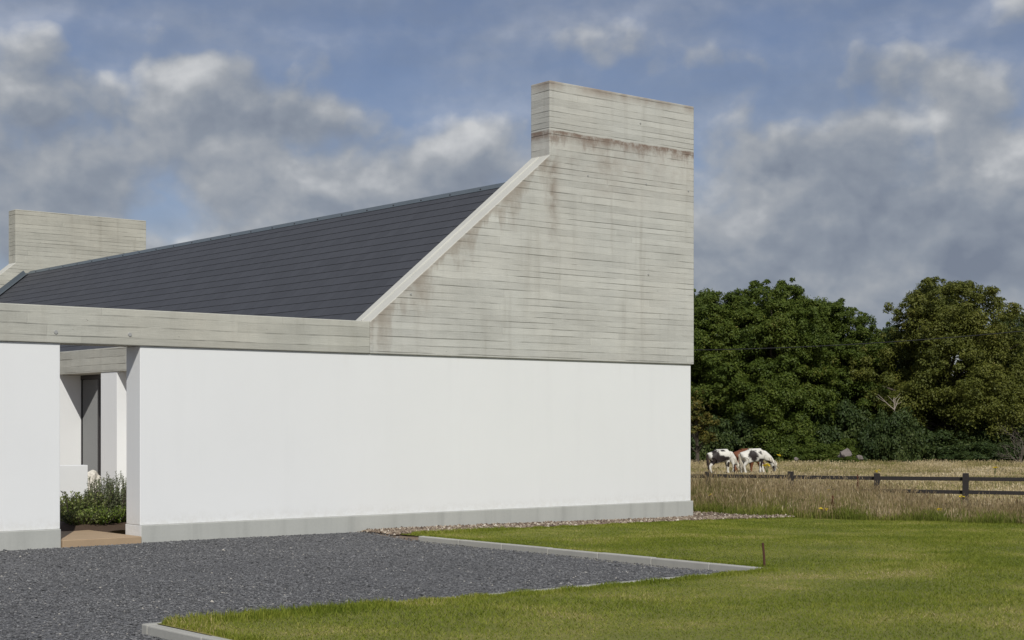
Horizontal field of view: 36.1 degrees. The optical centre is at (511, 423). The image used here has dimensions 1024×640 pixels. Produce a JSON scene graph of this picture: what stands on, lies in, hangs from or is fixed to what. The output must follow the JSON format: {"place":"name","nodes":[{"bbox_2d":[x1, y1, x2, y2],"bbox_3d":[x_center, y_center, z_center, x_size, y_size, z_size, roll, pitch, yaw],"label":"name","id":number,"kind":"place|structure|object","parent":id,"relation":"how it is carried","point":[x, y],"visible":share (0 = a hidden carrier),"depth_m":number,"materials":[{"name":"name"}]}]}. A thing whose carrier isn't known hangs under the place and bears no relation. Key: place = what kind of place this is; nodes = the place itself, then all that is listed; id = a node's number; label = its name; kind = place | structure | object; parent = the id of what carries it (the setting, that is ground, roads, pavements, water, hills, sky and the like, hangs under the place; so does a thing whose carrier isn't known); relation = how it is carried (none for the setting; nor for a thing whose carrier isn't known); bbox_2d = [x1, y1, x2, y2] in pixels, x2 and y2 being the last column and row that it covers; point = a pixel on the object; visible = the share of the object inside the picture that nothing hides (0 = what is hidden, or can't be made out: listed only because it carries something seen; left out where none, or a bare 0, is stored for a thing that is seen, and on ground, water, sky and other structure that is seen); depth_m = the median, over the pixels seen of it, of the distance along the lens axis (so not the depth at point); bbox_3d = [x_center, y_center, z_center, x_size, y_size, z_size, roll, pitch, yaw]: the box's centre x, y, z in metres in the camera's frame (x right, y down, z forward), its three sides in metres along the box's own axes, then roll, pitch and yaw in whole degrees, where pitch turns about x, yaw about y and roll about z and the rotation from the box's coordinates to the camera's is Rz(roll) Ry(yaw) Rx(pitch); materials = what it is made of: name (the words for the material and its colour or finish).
{"place":"outdoors","nodes":[
{"label":"outdoors","id":0,"kind":"place"},
{"bbox_2d":[61,530,140,547],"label":"threshold paving","id":1,"kind":"structure","parent":0,"point":[83,538],"depth_m":21.80,"materials":[{"name":"stone"}]},
{"bbox_2d":[109,530,124,533],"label":"courtyard paving","id":2,"kind":"structure","parent":0,"point":[119,531],"depth_m":23.87,"materials":[{"name":"beige stone"}]},
{"bbox_2d":[60,465,87,502],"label":"garden wall","id":3,"kind":"structure","parent":2,"relation":"on","point":[73,478],"depth_m":26.67,"materials":[{"name":"white paint"}]},
{"bbox_2d":[60,518,126,531],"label":"planting bed soil","id":4,"kind":"structure","parent":2,"relation":"on","point":[64,526],"depth_m":23.44,"materials":[{"name":"brown soil"}]},
{"bbox_2d":[60,490,95,517],"bbox_3d":[-7.052,1.314,25.202,0.770,0.497,0.791,0,0,-10],"label":"shrub","id":5,"kind":"object","parent":4,"relation":"on","point":[64,507],"visible":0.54,"depth_m":25.07,"materials":[{"name":"green plant"}]},
{"bbox_2d":[60,507,110,524],"bbox_3d":[-6.437,1.414,23.568,0.765,0.299,0.798,0,0,-40],"label":"shrub","id":6,"kind":"object","parent":4,"relation":"on","point":[72,518],"visible":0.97,"depth_m":23.43,"materials":[{"name":"green plant"}]},
{"bbox_2d":[63,491,113,513],"bbox_3d":[-6.873,1.327,25.462,0.823,0.470,0.803,0,0,-40],"label":"shrub","id":7,"kind":"object","parent":4,"relation":"on","point":[104,503],"visible":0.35,"depth_m":25.39,"materials":[{"name":"green plant"}]},
{"bbox_2d":[68,507,125,524],"bbox_3d":[-6.219,1.413,23.781,0.801,0.301,0.870,0,0,-40],"label":"shrub","id":8,"kind":"object","parent":4,"relation":"on","point":[107,520],"visible":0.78,"depth_m":23.63,"materials":[{"name":"green plant"}]},
{"bbox_2d":[84,476,119,513],"bbox_3d":[-6.725,1.208,25.762,0.627,0.705,0.633,0,0,-40],"label":"rosemary shrub","id":9,"kind":"object","parent":4,"relation":"on","point":[113,502],"visible":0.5,"depth_m":25.69,"materials":[{"name":"green plant"}]},
{"bbox_2d":[88,503,126,522],"bbox_3d":[-6.093,1.397,23.994,0.844,0.332,0.841,0,0,-40],"label":"shrub","id":10,"kind":"object","parent":4,"relation":"on","point":[122,517],"visible":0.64,"depth_m":23.84,"materials":[{"name":"green plant"}]},
{"bbox_2d":[104,471,126,510],"bbox_3d":[-6.477,1.170,26.000,0.500,0.781,0.584,0,0,-4],"label":"rosemary shrub","id":11,"kind":"object","parent":4,"relation":"on","point":[122,495],"visible":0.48,"depth_m":25.93,"materials":[{"name":"green plant"}]},
{"bbox_2d":[88,470,100,493],"bbox_3d":[-8.698,1.294,32.533,0.586,0.663,0.459,0,0,-40],"label":"boulder","id":12,"kind":"object","parent":2,"relation":"on","point":[93,474],"visible":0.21,"depth_m":32.40,"materials":[{"name":"white stone"}]},
{"bbox_2d":[0,531,723,639],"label":"driveway","id":13,"kind":"structure","parent":0,"point":[290,563],"depth_m":17.81,"materials":[{"name":"grey gravel"}]},
{"bbox_2d":[0,0,1023,374],"label":"sky","id":14,"kind":"structure","parent":0,"point":[861,152],"materials":[{"name":"blue"}]},
{"bbox_2d":[157,516,1023,639],"bbox_3d":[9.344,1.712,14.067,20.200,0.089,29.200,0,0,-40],"label":"lawn","id":15,"kind":"structure","parent":0,"point":[729,633],"depth_m":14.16,"materials":[{"name":"green plant"}]},
{"bbox_2d":[762,543,764,566],"bbox_3d":[2.928,1.590,18.294,0.054,0.397,0.031,0,0,-40],"label":"stake","id":16,"kind":"object","parent":15,"relation":"on","point":[763,550],"visible":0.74,"depth_m":18.28,"materials":[{"name":"wood"}]},
{"bbox_2d":[415,458,1023,541],"bbox_3d":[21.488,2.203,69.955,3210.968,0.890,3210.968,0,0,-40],"label":"ground","id":17,"kind":"structure","parent":0,"point":[921,472],"depth_m":83.05,"materials":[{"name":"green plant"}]},
{"bbox_2d":[148,625,229,639],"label":"kerb","id":18,"kind":"structure","parent":17,"relation":"on","point":[165,632],"depth_m":12.68,"materials":[{"name":"concrete"}]},
{"bbox_2d":[0,80,693,550],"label":"house","id":19,"kind":"structure","parent":17,"relation":"on","point":[516,346],"depth_m":26.55,"materials":[{"name":"paint"}]},
{"bbox_2d":[81,375,100,475],"bbox_3d":[-8.630,0.293,33.120,0.100,2.630,2.050,0,0,-39],"label":"window","id":20,"kind":"structure","parent":19,"relation":"in","point":[90,387],"depth_m":33.54,"materials":[{"name":"grey glass"}]},
{"bbox_2d":[142,574,709,635],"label":"kerb","id":21,"kind":"structure","parent":17,"relation":"on","point":[145,628],"depth_m":15.04,"materials":[{"name":"concrete"}]},
{"bbox_2d":[365,520,718,540],"bbox_3d":[1.475,1.729,26.631,9.200,0.074,1.400,0,0,-40],"label":"pebble strip","id":22,"kind":"object","parent":17,"relation":"on","point":[411,537],"visible":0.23,"depth_m":23.62,"materials":[{"name":"grey gravel"}]},
{"bbox_2d":[357,511,794,535],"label":"border pebbles","id":23,"kind":"object","parent":22,"relation":"on","point":[696,515],"visible":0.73,"depth_m":26.52,"materials":[{"name":"gravel"}]},
{"bbox_2d":[419,536,767,571],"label":"kerb","id":24,"kind":"structure","parent":17,"relation":"on","point":[664,562],"depth_m":20.22,"materials":[{"name":"concrete"}]},
{"bbox_2d":[691,327,716,414],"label":"tree","id":25,"kind":"object","parent":17,"relation":"on","point":[694,379],"visible":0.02,"depth_m":109.03,"materials":[{"name":"green plant"}]},
{"bbox_2d":[691,390,720,462],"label":"tree","id":26,"kind":"object","parent":17,"relation":"on","point":[700,423],"visible":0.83,"depth_m":98.64,"materials":[{"name":"green plant"}]},
{"bbox_2d":[691,414,735,462],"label":"bush","id":27,"kind":"object","parent":17,"relation":"on","point":[705,450],"visible":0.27,"depth_m":103.14,"materials":[{"name":"green plant"}]},
{"bbox_2d":[706,449,739,471],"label":"horse","id":28,"kind":"object","parent":17,"relation":"on","point":[716,456],"visible":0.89,"depth_m":79.78},
{"bbox_2d":[691,287,781,446],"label":"tree","id":29,"kind":"object","parent":17,"relation":"on","point":[710,315],"visible":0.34,"depth_m":106.93,"materials":[{"name":"green plant"}]},
{"bbox_2d":[710,410,769,451],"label":"bush","id":30,"kind":"object","parent":17,"relation":"on","point":[745,425],"visible":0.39,"depth_m":104.23,"materials":[{"name":"green plant"}]},
{"bbox_2d":[733,448,763,471],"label":"horse","id":31,"kind":"object","parent":17,"relation":"on","point":[736,453],"visible":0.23,"depth_m":82.37},
{"bbox_2d":[738,448,777,472],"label":"horse","id":32,"kind":"object","parent":17,"relation":"on","point":[759,455],"visible":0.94,"depth_m":80.32},
{"bbox_2d":[698,277,839,449],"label":"tree","id":33,"kind":"object","parent":17,"relation":"on","point":[782,313],"visible":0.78,"depth_m":105.12,"materials":[{"name":"green plant"}]},
{"bbox_2d":[734,408,805,450],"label":"bush","id":34,"kind":"object","parent":17,"relation":"on","point":[763,418],"visible":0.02,"depth_m":106.24,"materials":[{"name":"green plant"}]},
{"bbox_2d":[762,428,828,462],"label":"bush","id":35,"kind":"object","parent":17,"relation":"on","point":[784,446],"visible":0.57,"depth_m":102.55,"materials":[{"name":"green plant"}]},
{"bbox_2d":[787,443,843,462],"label":"bush","id":36,"kind":"object","parent":17,"relation":"on","point":[815,453],"visible":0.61,"depth_m":100.45,"materials":[{"name":"green plant"}]},
{"bbox_2d":[800,399,873,453],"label":"bush","id":37,"kind":"object","parent":17,"relation":"on","point":[851,420],"visible":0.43,"depth_m":105.10,"materials":[{"name":"green plant"}]},
{"bbox_2d":[783,296,900,448],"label":"tree","id":38,"kind":"object","parent":17,"relation":"on","point":[842,319],"visible":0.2,"depth_m":109.22,"materials":[{"name":"green plant"}]},
{"bbox_2d":[837,448,851,458],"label":"field stone","id":39,"kind":"object","parent":17,"relation":"on","point":[844,453],"visible":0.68,"depth_m":99.69,"materials":[{"name":"grey stone"}]},
{"bbox_2d":[830,456,860,464],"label":"bush","id":40,"kind":"object","parent":17,"relation":"on","point":[848,459],"visible":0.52,"depth_m":98.55,"materials":[{"name":"green plant"}]},
{"bbox_2d":[691,471,1023,505],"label":"fence","id":41,"kind":"object","parent":17,"relation":"on","point":[965,479],"visible":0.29,"depth_m":35.26,"materials":[{"name":"brown wood"}]},
{"bbox_2d":[829,434,891,461],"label":"bush","id":42,"kind":"object","parent":17,"relation":"on","point":[851,444],"visible":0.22,"depth_m":102.59,"materials":[{"name":"green plant"}]},
{"bbox_2d":[876,394,900,410],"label":"dead tree","id":43,"kind":"object","parent":17,"relation":"on","point":[893,401],"visible":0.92,"depth_m":102.98,"materials":[{"name":"grey wood"}]},
{"bbox_2d":[858,408,925,463],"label":"bush","id":44,"kind":"object","parent":17,"relation":"on","point":[906,446],"visible":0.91,"depth_m":100.92,"materials":[{"name":"green plant"}]},
{"bbox_2d":[851,324,939,387],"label":"tree","id":45,"kind":"object","parent":17,"relation":"on","point":[885,329],"visible":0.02,"depth_m":116.79,"materials":[{"name":"green plant"}]},
{"bbox_2d":[855,406,941,460],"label":"bush","id":46,"kind":"object","parent":17,"relation":"on","point":[922,428],"visible":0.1,"depth_m":103.65,"materials":[{"name":"green plant"}]},
{"bbox_2d":[835,276,1023,445],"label":"tree","id":47,"kind":"object","parent":17,"relation":"on","point":[935,402],"visible":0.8,"depth_m":105.31,"materials":[{"name":"green plant"}]},
{"bbox_2d":[913,429,977,461],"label":"bush","id":48,"kind":"object","parent":17,"relation":"on","point":[943,435],"visible":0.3,"depth_m":103.06,"materials":[{"name":"green plant"}]},
{"bbox_2d":[936,441,1019,463],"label":"bush","id":49,"kind":"object","parent":17,"relation":"on","point":[948,454],"visible":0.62,"depth_m":101.28,"materials":[{"name":"green plant"}]},
{"bbox_2d":[949,407,1023,445],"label":"bush","id":50,"kind":"object","parent":17,"relation":"on","point":[982,435],"visible":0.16,"depth_m":104.78,"materials":[{"name":"green plant"}]},
{"bbox_2d":[953,313,1023,404],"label":"tree","id":51,"kind":"object","parent":17,"relation":"on","point":[1021,324],"visible":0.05,"depth_m":110.55,"materials":[{"name":"green plant"}]},
{"bbox_2d":[975,440,1023,464],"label":"bush","id":52,"kind":"object","parent":17,"relation":"on","point":[995,454],"visible":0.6,"depth_m":100.26,"materials":[{"name":"green plant"}]},
{"bbox_2d":[996,426,1023,462],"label":"bare shrub","id":53,"kind":"object","parent":17,"relation":"on","point":[1020,456],"visible":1,"depth_m":98.49,"materials":[{"name":"grey plant"}]},
{"bbox_2d":[690,463,1023,523],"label":"meadow grass","id":54,"kind":"structure","parent":0,"point":[813,497],"depth_m":30.27,"materials":[{"name":"beige plant"}]},
{"bbox_2d":[693,500,1023,523],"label":"fringe grass","id":55,"kind":"structure","parent":0,"point":[864,516],"depth_m":28.37,"materials":[{"name":"green plant"}]}
]}

